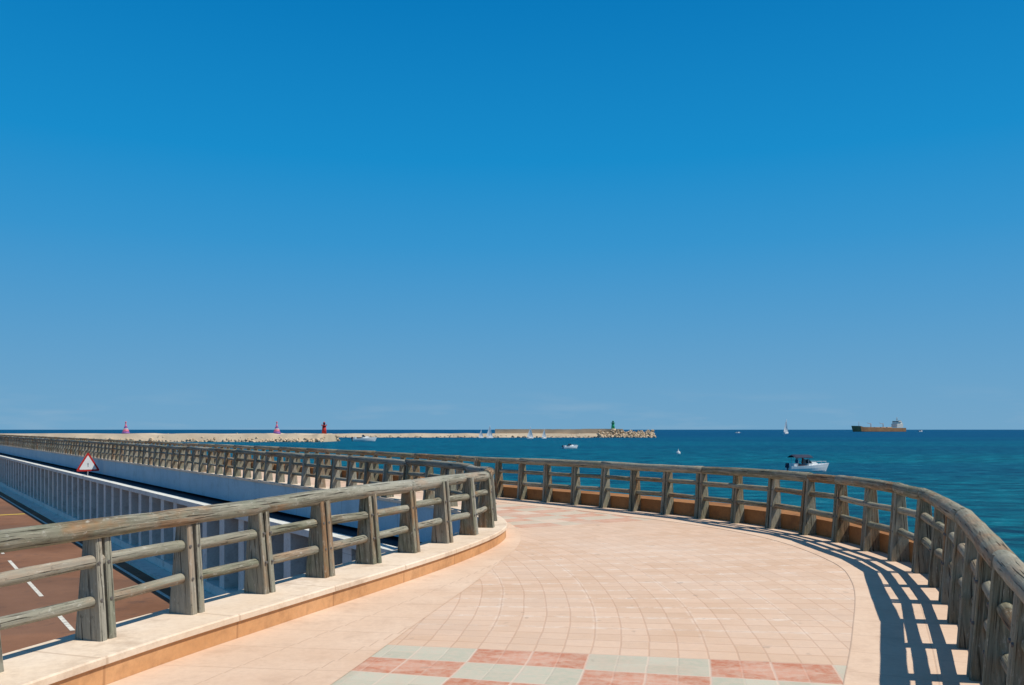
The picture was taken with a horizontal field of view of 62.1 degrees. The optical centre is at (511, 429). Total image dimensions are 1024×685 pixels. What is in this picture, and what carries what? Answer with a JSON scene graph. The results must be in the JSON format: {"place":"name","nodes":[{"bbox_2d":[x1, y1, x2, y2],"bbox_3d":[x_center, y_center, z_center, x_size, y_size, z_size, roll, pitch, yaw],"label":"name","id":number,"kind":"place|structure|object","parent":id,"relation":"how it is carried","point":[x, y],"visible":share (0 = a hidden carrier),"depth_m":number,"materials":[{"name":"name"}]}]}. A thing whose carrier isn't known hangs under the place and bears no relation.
{"place":"outdoors","nodes":[
{"label":"outdoors","id":0,"kind":"place"},
{"bbox_2d":[0,492,170,653],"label":"road","id":1,"kind":"structure","parent":0,"point":[53,590],"depth_m":27.35,"materials":[{"name":"brown asphalt"}]},
{"bbox_2d":[0,495,169,630],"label":"road markings","id":2,"kind":"object","parent":1,"relation":"on","point":[61,618],"visible":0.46,"depth_m":29.11,"materials":[{"name":"paint"}]},
{"bbox_2d":[0,486,214,598],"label":"pavement","id":3,"kind":"structure","parent":0,"point":[150,569],"depth_m":36.43,"materials":[{"name":"grey concrete"}]},
{"bbox_2d":[0,445,981,684],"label":"promenade walkway","id":4,"kind":"structure","parent":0,"point":[532,589],"depth_m":7.91,"materials":[{"name":"tile"}]},
{"bbox_2d":[0,455,397,595],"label":"wall coping","id":5,"kind":"object","parent":4,"relation":"attached to","point":[212,587],"depth_m":32.54,"materials":[{"name":"white concrete"}]},
{"bbox_2d":[77,453,98,475],"bbox_3d":[-22.062,1.850,44.215,1.083,1.280,0.081,0,0,-38],"label":"warning sign","id":6,"kind":"object","parent":5,"relation":"attached to","point":[88,463],"visible":0.91,"depth_m":44.19,"materials":[{"name":"white metal"}]},
{"bbox_2d":[0,458,355,589],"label":"pilasters","id":7,"kind":"object","parent":5,"relation":"attached to","point":[79,498],"visible":0.27,"depth_m":35.47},
{"bbox_2d":[0,453,422,546],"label":"ledge surface","id":8,"kind":"object","parent":4,"relation":"attached to","point":[352,532],"visible":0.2,"depth_m":31.08,"materials":[{"name":"grey concrete"}]},
{"bbox_2d":[0,436,496,672],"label":"wooden railing","id":9,"kind":"object","parent":4,"relation":"on","point":[93,604],"visible":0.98,"depth_m":8.76,"materials":[{"name":"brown wood"}]},
{"bbox_2d":[0,434,1023,684],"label":"wooden railing","id":10,"kind":"object","parent":4,"relation":"on","point":[970,562],"visible":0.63,"depth_m":11.34,"materials":[{"name":"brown wood"}]},
{"bbox_2d":[0,430,1023,561],"bbox_3d":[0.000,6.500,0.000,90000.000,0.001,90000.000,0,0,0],"label":"sea","id":11,"kind":"structure","parent":0,"point":[979,474],"depth_m":212.51,"materials":[{"name":"liquid"}]},
{"bbox_2d":[2,433,339,441],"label":"sandy breakwater","id":12,"kind":"object","parent":11,"relation":"in","point":[262,437],"visible":0.82,"depth_m":448.84,"materials":[{"name":"stone"}]},
{"bbox_2d":[122,422,129,433],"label":"inflatable marker","id":13,"kind":"object","parent":12,"relation":"on","point":[125,430],"visible":0.94,"depth_m":459.05,"materials":[{"name":"pink plastic"}]},
{"bbox_2d":[273,422,280,433],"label":"inflatable marker","id":14,"kind":"object","parent":12,"relation":"on","point":[276,430],"visible":0.97,"depth_m":457.95,"materials":[{"name":"pink plastic"}]},
{"bbox_2d":[321,422,326,433],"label":"red light beacon","id":15,"kind":"object","parent":12,"relation":"on","point":[324,425],"visible":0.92,"depth_m":456.08,"materials":[{"name":"paint"}]},
{"bbox_2d":[38,429,655,437],"bbox_3d":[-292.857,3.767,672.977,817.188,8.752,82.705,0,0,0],"label":"harbour breakwater","id":16,"kind":"object","parent":11,"relation":"in","point":[581,433],"visible":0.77,"depth_m":696.27,"materials":[{"name":"stone"}]},
{"bbox_2d":[610,421,615,430],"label":"green light beacon","id":17,"kind":"object","parent":16,"relation":"on","point":[612,426],"visible":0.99,"depth_m":693.96,"materials":[{"name":"paint"}]},
{"bbox_2d":[351,435,376,440],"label":"motor yacht","id":18,"kind":"object","parent":11,"relation":"on","point":[366,438],"visible":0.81,"depth_m":468.40,"materials":[{"name":"white plastic"}]},
{"bbox_2d":[485,427,492,437],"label":"sailing dinghy","id":19,"kind":"object","parent":11,"relation":"on","point":[489,433],"visible":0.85,"depth_m":640.33,"materials":[{"name":"white fabric"}]},
{"bbox_2d":[526,427,533,438],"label":"sailing dinghy","id":20,"kind":"object","parent":11,"relation":"on","point":[529,435],"visible":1,"depth_m":612.25,"materials":[{"name":"white fabric"}]},
{"bbox_2d":[562,444,577,448],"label":"motorboat","id":21,"kind":"object","parent":11,"relation":"on","point":[569,446],"visible":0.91,"depth_m":290.07,"materials":[{"name":"white plastic"}]},
{"bbox_2d":[783,421,788,433],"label":"sailboat","id":22,"kind":"object","parent":11,"relation":"on","point":[786,430],"visible":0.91,"depth_m":1275.65,"materials":[{"name":"white fabric"}]},
{"bbox_2d":[785,454,828,471],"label":"motorboat","id":23,"kind":"object","parent":11,"relation":"on","point":[806,465],"visible":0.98,"depth_m":130.60,"materials":[{"name":"white plastic"}]},
{"bbox_2d":[851,421,905,431],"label":"cargo ship","id":24,"kind":"object","parent":11,"relation":"on","point":[896,426],"visible":0.86,"depth_m":2491.72,"materials":[{"name":"paint"}]},
{"bbox_2d":[0,0,1023,429],"label":"sky","id":25,"kind":"structure","parent":0,"point":[215,214],"materials":[{"name":"blue"}]}
]}

